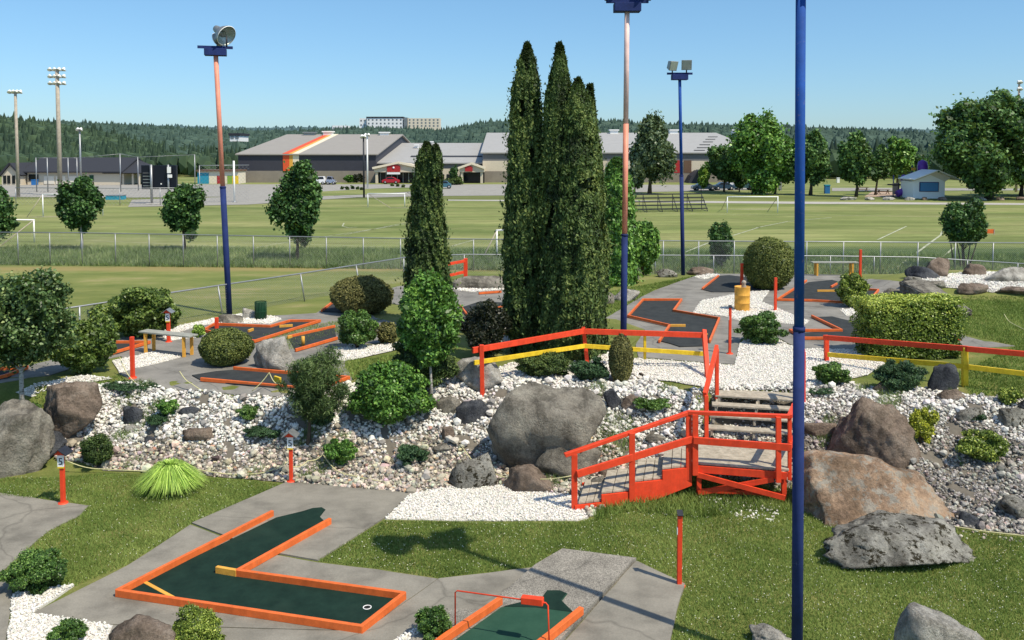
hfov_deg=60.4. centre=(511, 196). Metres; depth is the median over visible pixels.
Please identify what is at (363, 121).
hospital block
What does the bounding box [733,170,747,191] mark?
tree
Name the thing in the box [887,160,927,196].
playground tower
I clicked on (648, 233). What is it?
shrub
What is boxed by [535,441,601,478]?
boulder
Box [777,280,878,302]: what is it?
putting green
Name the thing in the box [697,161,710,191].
tree
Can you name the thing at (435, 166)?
cedar tree
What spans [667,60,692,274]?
floodlight pole
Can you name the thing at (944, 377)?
boulder
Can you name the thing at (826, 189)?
blue bin
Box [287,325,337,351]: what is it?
putting green
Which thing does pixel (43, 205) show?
football goal
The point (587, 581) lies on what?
concrete slab
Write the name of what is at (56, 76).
light mast
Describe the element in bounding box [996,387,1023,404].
shrub
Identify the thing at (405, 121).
hospital block
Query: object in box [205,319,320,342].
putting green
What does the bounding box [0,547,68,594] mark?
shrub
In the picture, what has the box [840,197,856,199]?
boulder
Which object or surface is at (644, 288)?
grass
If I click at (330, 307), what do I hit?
putting green
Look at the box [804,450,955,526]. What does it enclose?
boulder
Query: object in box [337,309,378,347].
shrub
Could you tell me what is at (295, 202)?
tree
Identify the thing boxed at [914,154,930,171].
tree
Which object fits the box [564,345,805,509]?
wooden stairs
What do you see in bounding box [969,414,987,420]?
creeping plant
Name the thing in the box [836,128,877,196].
tree
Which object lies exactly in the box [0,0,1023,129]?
sky
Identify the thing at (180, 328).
gravel
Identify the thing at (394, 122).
hospital block
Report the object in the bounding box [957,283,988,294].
boulder
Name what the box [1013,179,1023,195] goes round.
tree
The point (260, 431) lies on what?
shrub
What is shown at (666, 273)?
boulder
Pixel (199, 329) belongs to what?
plant
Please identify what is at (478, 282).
boulder
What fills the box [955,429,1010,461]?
shrub
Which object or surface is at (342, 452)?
shrub
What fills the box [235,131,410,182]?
sports hall
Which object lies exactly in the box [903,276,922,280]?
boulder
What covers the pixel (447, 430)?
boulder
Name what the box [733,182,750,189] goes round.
parked car
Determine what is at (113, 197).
equipment box
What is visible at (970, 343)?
concrete path
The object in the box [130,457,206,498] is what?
ornamental grass
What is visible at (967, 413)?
boulder
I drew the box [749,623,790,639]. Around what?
boulder
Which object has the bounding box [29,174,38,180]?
window
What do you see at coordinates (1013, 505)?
boulder
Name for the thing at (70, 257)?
tall grass
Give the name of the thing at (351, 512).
concrete slab
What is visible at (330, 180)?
parked car
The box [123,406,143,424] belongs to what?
boulder
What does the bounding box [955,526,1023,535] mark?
rope
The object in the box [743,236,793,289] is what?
shrub
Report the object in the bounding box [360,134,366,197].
light mast
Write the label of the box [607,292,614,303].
boulder
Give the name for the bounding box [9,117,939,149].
forest
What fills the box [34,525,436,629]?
concrete slab
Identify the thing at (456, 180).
hedge
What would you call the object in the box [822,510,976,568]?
boulder
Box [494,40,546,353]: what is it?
cedar tree
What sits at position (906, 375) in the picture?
shrub
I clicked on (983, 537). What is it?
gravel
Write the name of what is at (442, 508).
gravel
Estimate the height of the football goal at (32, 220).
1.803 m
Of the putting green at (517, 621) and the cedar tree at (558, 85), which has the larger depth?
the cedar tree at (558, 85)
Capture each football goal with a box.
[2,219,34,244]
[27,194,102,216]
[367,193,409,207]
[484,229,502,257]
[722,196,778,212]
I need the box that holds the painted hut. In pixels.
[196,169,246,183]
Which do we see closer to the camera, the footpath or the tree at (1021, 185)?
the footpath
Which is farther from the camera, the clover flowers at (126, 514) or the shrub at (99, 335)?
the shrub at (99, 335)
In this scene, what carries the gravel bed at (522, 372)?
on the ground at (472, 217)
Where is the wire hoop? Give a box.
[454,590,549,639]
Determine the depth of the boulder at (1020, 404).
19.81 m
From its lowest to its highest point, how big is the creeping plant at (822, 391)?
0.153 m
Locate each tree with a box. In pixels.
[0,186,19,241]
[0,260,80,399]
[54,172,105,248]
[157,182,208,246]
[262,159,322,259]
[274,341,352,445]
[392,140,460,307]
[396,267,463,396]
[427,142,444,270]
[449,164,458,184]
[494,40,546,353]
[531,40,574,357]
[545,75,612,361]
[586,82,615,354]
[604,156,645,287]
[628,109,677,193]
[628,157,644,193]
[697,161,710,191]
[705,143,741,191]
[707,219,735,267]
[725,107,789,194]
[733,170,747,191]
[774,133,794,193]
[785,128,832,194]
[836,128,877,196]
[871,143,891,194]
[885,135,917,182]
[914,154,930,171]
[925,85,1023,198]
[938,197,990,267]
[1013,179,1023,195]
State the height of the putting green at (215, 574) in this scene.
0.134 m
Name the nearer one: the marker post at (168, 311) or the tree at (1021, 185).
the marker post at (168, 311)
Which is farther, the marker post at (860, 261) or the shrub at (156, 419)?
the marker post at (860, 261)
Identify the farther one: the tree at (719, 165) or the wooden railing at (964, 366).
the tree at (719, 165)
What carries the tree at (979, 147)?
on the ground at (472, 217)
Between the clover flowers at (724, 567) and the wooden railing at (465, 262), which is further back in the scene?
the wooden railing at (465, 262)
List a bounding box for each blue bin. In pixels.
[31,179,38,184]
[824,185,830,193]
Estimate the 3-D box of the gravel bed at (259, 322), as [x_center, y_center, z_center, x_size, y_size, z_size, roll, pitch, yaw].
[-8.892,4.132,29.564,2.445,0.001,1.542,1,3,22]
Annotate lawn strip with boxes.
[321,188,447,195]
[606,318,644,344]
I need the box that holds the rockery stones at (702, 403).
[690,384,792,484]
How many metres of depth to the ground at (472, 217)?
50.52 m
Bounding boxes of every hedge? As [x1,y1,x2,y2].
[443,176,463,184]
[848,292,969,359]
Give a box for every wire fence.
[0,232,1023,273]
[15,187,198,204]
[65,254,1023,322]
[199,165,249,202]
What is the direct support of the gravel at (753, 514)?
on the ground at (472, 217)
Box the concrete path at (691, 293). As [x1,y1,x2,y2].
[606,273,1013,364]
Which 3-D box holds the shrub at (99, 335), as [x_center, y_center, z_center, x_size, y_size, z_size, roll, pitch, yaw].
[-11.030,3.794,22.550,1.872,1.580,1.305,0,3,0]
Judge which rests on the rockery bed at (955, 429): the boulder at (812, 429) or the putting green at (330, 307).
the boulder at (812, 429)
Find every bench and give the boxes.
[138,329,197,356]
[810,261,858,275]
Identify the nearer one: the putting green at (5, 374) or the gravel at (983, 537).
the gravel at (983, 537)
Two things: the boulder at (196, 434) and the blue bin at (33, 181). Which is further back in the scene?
the blue bin at (33, 181)
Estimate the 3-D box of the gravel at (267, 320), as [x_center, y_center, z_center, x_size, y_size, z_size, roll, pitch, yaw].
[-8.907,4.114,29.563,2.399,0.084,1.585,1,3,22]
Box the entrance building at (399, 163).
[372,141,485,182]
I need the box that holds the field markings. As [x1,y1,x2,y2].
[91,212,953,271]
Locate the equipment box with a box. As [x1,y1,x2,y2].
[105,195,125,199]
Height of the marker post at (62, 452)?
1.189 m
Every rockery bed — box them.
[64,378,703,517]
[689,388,791,486]
[709,383,1023,534]
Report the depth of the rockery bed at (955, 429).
18.63 m
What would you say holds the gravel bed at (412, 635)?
on the ground at (472, 217)
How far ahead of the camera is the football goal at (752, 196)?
98.71 m
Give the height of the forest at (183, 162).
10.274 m
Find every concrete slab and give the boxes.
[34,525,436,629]
[107,567,530,639]
[192,482,412,560]
[409,548,635,639]
[566,561,684,639]
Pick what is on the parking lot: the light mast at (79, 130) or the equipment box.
the light mast at (79, 130)
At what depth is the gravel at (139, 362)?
23.76 m
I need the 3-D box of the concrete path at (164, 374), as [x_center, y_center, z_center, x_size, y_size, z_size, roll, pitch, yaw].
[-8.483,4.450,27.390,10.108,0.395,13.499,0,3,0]
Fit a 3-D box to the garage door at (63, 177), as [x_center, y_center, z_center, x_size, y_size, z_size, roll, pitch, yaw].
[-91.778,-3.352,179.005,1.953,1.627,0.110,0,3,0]
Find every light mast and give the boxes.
[7,90,21,196]
[47,67,65,185]
[76,127,82,176]
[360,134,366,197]
[365,133,369,188]
[1015,80,1022,191]
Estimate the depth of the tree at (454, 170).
178.97 m
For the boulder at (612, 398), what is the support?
on the rockery bed at (385, 430)
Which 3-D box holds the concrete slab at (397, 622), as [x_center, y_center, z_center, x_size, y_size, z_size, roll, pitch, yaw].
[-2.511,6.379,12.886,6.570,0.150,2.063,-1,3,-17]
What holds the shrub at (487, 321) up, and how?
on the ground at (472, 217)
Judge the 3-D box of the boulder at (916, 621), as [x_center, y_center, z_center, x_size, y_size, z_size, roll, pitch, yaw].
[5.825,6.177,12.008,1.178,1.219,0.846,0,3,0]
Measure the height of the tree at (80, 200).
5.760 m
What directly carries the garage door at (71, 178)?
in the clubhouse
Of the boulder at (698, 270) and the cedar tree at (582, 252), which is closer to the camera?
the cedar tree at (582, 252)
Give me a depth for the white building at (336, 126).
757.84 m
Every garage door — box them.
[44,176,54,183]
[56,176,65,183]
[69,176,76,183]
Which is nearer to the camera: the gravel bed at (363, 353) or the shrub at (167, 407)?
the shrub at (167, 407)
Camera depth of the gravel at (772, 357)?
23.05 m
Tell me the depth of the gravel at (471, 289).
35.78 m
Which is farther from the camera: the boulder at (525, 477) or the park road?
the park road
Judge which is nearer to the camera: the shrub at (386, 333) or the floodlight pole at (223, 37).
the shrub at (386, 333)
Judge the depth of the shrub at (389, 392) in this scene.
19.76 m
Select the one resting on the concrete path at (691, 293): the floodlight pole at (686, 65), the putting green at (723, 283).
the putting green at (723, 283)
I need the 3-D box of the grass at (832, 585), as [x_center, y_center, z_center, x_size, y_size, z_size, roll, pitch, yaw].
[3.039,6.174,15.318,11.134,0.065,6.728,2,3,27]
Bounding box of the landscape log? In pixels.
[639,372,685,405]
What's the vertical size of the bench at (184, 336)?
0.652 m
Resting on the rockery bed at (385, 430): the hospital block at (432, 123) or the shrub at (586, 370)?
the shrub at (586, 370)
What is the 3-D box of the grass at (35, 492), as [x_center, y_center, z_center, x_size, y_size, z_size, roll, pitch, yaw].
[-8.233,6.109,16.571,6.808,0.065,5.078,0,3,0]
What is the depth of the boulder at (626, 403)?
20.33 m
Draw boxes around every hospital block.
[360,118,366,127]
[366,117,403,128]
[404,117,407,128]
[408,118,440,129]
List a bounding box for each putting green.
[0,366,28,378]
[115,507,405,633]
[116,341,150,353]
[192,366,349,388]
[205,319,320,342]
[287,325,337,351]
[321,302,341,312]
[435,590,583,639]
[460,290,501,314]
[627,298,719,346]
[702,275,759,291]
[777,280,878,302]
[789,315,858,339]
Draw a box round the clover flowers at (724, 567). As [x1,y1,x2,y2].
[338,494,1023,639]
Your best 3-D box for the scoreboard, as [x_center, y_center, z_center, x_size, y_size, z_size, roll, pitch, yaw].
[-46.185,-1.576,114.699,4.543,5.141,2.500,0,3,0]
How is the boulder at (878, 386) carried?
on the rockery bed at (955, 429)
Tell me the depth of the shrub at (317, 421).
19.93 m
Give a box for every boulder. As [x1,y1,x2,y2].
[0,399,54,478]
[43,381,101,438]
[50,431,66,456]
[108,614,175,639]
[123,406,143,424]
[125,424,137,432]
[144,436,155,442]
[178,406,199,414]
[182,427,213,440]
[218,314,242,322]
[242,308,254,317]
[253,336,296,369]
[432,442,455,451]
[436,396,460,414]
[442,426,454,439]
[448,452,496,488]
[453,275,503,288]
[455,356,502,390]
[456,399,489,423]
[487,381,606,467]
[504,464,552,491]
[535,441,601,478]
[591,476,604,483]
[595,467,617,476]
[603,388,621,409]
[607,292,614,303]
[614,289,639,300]
[620,394,637,409]
[645,434,666,442]
[656,269,677,277]
[686,267,713,274]
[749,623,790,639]
[804,423,836,437]
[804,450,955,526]
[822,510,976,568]
[827,397,920,467]
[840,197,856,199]
[872,382,894,391]
[882,197,894,199]
[883,288,899,297]
[894,602,983,639]
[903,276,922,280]
[905,266,939,278]
[926,257,949,276]
[927,363,959,390]
[930,280,945,287]
[937,389,965,400]
[955,407,984,421]
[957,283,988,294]
[958,511,978,526]
[962,263,986,274]
[981,267,1023,281]
[995,494,1023,517]
[996,286,1023,293]
[997,407,1023,427]
[1017,400,1023,408]
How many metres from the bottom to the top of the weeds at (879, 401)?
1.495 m
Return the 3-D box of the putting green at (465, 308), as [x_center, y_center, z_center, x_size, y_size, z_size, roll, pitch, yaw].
[-0.728,3.933,32.429,2.374,0.095,5.360,0,3,0]
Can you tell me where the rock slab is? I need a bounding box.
[899,280,971,315]
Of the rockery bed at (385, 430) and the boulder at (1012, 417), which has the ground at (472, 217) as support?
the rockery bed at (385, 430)
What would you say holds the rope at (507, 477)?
on the boulder at (525, 477)
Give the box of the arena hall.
[481,129,734,182]
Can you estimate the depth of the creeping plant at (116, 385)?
21.36 m
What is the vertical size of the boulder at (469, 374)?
0.960 m
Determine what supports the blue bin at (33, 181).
on the parking lot
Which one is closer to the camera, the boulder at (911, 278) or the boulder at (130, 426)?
the boulder at (130, 426)
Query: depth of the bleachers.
101.88 m
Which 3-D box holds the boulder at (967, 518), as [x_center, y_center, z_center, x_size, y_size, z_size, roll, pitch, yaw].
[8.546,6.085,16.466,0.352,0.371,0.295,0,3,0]
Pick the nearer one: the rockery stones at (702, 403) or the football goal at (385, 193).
the rockery stones at (702, 403)
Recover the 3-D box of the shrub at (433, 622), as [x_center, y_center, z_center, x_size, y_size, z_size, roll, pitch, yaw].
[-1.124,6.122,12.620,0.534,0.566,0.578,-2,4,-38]
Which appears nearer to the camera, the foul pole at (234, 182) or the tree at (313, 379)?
the tree at (313, 379)
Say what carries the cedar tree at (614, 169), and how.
on the ground at (472, 217)
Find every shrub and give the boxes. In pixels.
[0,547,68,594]
[43,616,88,639]
[48,313,119,374]
[77,433,113,465]
[83,286,184,336]
[146,413,170,425]
[155,399,179,414]
[172,601,225,639]
[197,327,254,365]
[235,404,257,419]
[241,424,280,438]
[311,413,334,425]
[321,438,357,464]
[329,274,394,313]
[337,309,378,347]
[343,175,354,182]
[346,359,439,427]
[353,173,362,182]
[375,321,396,343]
[386,338,460,388]
[396,444,429,465]
[414,604,452,639]
[459,295,514,356]
[514,350,573,376]
[566,356,610,380]
[608,333,634,381]
[632,397,672,410]
[635,218,660,274]
[733,309,789,344]
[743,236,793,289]
[811,361,851,386]
[834,271,871,306]
[871,358,929,391]
[908,407,939,443]
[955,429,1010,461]
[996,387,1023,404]
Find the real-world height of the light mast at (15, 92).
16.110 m
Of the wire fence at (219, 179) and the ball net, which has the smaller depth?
the wire fence at (219, 179)
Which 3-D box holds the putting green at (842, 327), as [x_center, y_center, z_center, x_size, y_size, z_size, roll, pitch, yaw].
[10.444,4.169,27.934,2.976,0.095,4.249,1,3,23]
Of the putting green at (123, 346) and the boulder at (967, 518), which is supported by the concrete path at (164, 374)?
the putting green at (123, 346)
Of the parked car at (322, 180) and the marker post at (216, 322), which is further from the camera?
the parked car at (322, 180)
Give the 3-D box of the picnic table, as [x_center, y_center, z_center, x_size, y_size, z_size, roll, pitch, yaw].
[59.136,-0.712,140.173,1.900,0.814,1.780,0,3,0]
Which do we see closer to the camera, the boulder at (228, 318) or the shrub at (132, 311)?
the shrub at (132, 311)
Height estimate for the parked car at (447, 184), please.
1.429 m
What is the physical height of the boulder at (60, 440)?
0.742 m
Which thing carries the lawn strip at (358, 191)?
on the parking lot
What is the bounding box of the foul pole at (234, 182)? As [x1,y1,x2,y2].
[232,161,236,201]
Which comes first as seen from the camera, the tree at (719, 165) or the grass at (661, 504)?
the grass at (661, 504)
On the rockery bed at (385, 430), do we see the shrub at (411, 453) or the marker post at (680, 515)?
the shrub at (411, 453)
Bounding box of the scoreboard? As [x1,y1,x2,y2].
[141,165,177,203]
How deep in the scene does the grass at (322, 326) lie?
27.58 m
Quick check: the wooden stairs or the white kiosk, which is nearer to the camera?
the wooden stairs
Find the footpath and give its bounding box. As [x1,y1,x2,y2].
[448,200,1023,204]
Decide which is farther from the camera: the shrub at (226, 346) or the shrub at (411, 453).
the shrub at (226, 346)
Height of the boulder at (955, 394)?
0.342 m
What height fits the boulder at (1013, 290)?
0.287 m
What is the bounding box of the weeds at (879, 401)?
[816,379,963,465]
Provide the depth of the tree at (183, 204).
60.84 m
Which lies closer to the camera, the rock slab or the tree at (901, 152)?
the rock slab
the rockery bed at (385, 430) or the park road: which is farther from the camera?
the park road
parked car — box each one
[316,176,325,184]
[326,176,336,184]
[382,177,399,183]
[443,181,451,188]
[691,183,716,190]
[715,182,734,189]
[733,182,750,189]
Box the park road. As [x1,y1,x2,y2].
[832,188,1019,190]
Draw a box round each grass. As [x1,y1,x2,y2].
[0,242,1023,273]
[0,472,279,586]
[28,374,124,406]
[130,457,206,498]
[265,318,383,348]
[320,489,1023,639]
[335,352,399,379]
[592,474,805,519]
[606,275,694,316]
[952,295,1023,395]
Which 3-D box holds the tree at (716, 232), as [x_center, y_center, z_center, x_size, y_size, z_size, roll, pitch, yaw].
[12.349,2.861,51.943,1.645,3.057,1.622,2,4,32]
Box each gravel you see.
[7,583,110,639]
[24,374,108,394]
[112,351,180,371]
[161,319,221,339]
[210,313,280,323]
[332,342,396,359]
[385,484,587,520]
[394,628,417,639]
[454,287,502,291]
[456,350,610,387]
[602,337,883,388]
[693,290,809,323]
[694,273,719,278]
[700,495,778,520]
[841,308,856,315]
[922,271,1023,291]
[955,527,1023,541]
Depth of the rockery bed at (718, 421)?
20.75 m
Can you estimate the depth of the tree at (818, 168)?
136.08 m
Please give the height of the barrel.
1.096 m
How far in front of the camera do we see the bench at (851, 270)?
39.98 m
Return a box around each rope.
[67,461,287,474]
[252,372,275,390]
[293,454,389,482]
[462,447,570,479]
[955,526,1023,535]
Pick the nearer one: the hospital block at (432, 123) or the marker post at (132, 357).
the marker post at (132, 357)
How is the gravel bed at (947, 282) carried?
on the ground at (472, 217)
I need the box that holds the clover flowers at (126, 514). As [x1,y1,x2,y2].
[0,476,249,566]
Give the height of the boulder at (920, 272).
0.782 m
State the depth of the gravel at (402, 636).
12.63 m
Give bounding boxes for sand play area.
[864,191,900,196]
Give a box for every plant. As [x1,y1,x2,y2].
[101,379,159,390]
[191,324,205,337]
[809,387,836,394]
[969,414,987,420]
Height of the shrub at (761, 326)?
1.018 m
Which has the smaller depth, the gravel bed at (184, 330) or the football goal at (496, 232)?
the gravel bed at (184, 330)
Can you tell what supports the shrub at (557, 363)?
on the gravel bed at (522, 372)
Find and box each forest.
[0,112,243,156]
[0,143,255,175]
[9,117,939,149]
[80,122,938,132]
[165,139,935,153]
[828,138,959,177]
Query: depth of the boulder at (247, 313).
29.80 m
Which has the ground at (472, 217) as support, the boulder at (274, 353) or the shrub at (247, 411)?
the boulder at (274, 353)
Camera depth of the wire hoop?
12.26 m
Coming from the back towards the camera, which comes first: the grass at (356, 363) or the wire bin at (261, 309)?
the wire bin at (261, 309)
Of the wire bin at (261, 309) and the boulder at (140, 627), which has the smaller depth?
the boulder at (140, 627)
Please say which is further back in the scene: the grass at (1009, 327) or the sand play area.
the sand play area
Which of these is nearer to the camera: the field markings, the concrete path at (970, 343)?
the concrete path at (970, 343)
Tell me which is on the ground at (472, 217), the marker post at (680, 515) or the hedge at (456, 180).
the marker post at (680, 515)
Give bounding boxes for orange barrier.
[987,229,994,234]
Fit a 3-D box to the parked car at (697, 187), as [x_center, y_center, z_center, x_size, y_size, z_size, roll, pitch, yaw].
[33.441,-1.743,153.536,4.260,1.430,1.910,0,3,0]
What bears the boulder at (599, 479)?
on the rockery bed at (385, 430)
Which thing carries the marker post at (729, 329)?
on the ground at (472, 217)
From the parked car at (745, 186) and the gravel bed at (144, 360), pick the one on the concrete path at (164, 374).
the gravel bed at (144, 360)
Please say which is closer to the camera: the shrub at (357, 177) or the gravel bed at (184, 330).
the gravel bed at (184, 330)
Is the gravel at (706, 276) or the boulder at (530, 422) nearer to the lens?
the boulder at (530, 422)
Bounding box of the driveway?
[128,193,504,206]
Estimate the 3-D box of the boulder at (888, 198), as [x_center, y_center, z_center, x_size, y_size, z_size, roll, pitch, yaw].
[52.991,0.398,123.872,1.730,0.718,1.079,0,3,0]
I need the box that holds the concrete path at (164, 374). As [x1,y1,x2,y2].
[0,310,395,396]
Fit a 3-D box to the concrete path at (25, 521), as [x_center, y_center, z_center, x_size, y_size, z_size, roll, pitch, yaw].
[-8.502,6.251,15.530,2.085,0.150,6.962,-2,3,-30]
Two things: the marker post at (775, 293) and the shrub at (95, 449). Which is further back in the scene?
the marker post at (775, 293)
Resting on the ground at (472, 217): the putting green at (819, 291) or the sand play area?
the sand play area
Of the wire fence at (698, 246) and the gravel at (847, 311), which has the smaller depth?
the gravel at (847, 311)
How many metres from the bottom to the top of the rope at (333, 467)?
0.372 m
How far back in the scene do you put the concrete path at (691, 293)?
30.32 m
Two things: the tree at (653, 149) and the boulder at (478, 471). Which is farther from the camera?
the tree at (653, 149)
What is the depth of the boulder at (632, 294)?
33.31 m
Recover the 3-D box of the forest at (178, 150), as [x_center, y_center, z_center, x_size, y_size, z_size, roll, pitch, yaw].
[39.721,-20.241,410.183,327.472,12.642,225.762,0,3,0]
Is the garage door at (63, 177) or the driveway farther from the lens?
the garage door at (63, 177)
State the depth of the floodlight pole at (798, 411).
11.56 m
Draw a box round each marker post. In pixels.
[50,445,72,504]
[129,336,136,378]
[162,308,174,341]
[215,317,218,327]
[281,428,299,482]
[677,510,684,587]
[726,305,732,353]
[740,263,743,284]
[774,277,776,309]
[859,249,861,276]
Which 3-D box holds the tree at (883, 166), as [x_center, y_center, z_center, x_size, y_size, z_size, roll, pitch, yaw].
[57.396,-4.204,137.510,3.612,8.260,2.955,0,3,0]
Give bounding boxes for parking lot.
[0,184,759,196]
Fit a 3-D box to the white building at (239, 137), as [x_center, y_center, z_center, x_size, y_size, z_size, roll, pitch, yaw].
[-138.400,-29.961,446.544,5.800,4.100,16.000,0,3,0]
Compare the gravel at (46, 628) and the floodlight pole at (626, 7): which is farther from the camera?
the floodlight pole at (626, 7)
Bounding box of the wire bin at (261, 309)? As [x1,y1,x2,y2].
[254,300,266,319]
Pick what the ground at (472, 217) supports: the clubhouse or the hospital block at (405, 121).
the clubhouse
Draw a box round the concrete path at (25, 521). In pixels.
[0,493,87,639]
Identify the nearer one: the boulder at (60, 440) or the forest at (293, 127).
the boulder at (60, 440)
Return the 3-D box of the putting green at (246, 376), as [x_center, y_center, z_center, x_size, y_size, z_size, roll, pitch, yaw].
[-6.090,4.478,21.815,4.001,0.190,1.262,1,3,16]
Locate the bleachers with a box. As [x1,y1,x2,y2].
[633,193,707,211]
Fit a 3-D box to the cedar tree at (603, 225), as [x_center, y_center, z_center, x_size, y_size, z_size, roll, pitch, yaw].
[2.171,0.674,24.610,1.620,7.725,1.685,0,3,0]
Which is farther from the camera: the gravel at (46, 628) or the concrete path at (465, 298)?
the concrete path at (465, 298)
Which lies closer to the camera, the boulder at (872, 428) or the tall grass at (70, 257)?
the boulder at (872, 428)
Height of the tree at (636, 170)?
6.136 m
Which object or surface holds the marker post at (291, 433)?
on the ground at (472, 217)
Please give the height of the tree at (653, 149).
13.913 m
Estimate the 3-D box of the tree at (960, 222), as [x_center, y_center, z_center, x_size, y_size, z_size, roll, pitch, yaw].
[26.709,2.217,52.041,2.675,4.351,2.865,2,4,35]
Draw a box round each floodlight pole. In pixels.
[197,25,235,313]
[604,0,650,336]
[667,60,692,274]
[791,0,805,639]
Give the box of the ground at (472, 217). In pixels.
[0,173,1023,639]
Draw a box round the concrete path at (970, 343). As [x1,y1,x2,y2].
[849,341,1007,348]
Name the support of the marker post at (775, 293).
on the ground at (472, 217)
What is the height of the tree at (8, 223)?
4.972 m
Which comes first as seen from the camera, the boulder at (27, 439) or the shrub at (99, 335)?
the boulder at (27, 439)
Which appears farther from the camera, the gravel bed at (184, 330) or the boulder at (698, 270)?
the boulder at (698, 270)
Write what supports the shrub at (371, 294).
on the ground at (472, 217)
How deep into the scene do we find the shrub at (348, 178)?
188.49 m
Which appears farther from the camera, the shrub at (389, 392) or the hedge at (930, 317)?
the hedge at (930, 317)
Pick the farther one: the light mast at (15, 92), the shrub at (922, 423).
the light mast at (15, 92)
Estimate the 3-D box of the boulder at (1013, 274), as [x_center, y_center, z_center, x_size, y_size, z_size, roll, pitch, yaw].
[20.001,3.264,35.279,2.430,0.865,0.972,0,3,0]
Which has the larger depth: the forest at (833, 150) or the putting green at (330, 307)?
the forest at (833, 150)
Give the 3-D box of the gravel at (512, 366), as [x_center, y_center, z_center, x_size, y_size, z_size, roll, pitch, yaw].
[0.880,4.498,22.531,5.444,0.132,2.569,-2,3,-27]
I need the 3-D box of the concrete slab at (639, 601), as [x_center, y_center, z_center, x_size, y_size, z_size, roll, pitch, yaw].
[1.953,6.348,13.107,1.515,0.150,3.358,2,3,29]
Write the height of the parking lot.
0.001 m
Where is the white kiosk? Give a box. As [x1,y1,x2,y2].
[898,169,960,198]
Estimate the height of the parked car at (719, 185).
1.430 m
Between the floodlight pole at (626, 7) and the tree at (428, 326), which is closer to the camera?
the tree at (428, 326)
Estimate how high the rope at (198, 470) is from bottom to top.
0.278 m
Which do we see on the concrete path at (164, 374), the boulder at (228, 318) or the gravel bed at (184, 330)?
the gravel bed at (184, 330)
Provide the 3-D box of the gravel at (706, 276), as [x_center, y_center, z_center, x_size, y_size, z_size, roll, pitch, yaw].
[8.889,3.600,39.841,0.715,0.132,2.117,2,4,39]
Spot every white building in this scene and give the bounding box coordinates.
[228,133,249,141]
[332,125,349,128]
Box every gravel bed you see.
[16,375,110,396]
[112,352,179,372]
[162,321,211,340]
[235,314,278,323]
[333,345,392,360]
[396,629,418,639]
[450,351,608,389]
[924,275,1019,291]
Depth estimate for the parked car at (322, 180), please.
179.32 m
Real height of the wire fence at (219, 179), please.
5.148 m
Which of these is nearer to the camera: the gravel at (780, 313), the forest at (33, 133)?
the gravel at (780, 313)
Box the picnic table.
[877,189,888,193]
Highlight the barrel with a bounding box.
[734,280,749,310]
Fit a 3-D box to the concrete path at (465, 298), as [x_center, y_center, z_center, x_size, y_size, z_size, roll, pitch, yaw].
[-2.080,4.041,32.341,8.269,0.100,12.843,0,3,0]
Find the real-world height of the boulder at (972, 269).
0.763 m
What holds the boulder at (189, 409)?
on the rockery bed at (385, 430)
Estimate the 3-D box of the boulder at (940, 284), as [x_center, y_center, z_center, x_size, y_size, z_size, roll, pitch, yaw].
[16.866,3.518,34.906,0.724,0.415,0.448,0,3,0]
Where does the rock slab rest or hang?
on the ground at (472, 217)
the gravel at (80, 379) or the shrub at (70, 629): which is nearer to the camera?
the shrub at (70, 629)
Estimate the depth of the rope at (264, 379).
20.87 m
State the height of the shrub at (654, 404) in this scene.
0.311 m
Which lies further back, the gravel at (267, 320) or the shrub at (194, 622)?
the gravel at (267, 320)
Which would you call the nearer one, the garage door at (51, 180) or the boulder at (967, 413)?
the boulder at (967, 413)
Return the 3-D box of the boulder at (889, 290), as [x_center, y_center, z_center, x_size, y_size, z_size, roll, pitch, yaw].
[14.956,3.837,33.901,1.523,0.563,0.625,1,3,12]
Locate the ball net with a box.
[35,154,195,191]
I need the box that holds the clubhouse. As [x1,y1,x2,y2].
[0,157,150,184]
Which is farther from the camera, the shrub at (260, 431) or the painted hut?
the painted hut
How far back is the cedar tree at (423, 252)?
28.16 m
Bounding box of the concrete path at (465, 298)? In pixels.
[392,286,509,341]
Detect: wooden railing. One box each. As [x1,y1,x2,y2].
[448,258,467,276]
[472,327,708,396]
[823,335,1023,386]

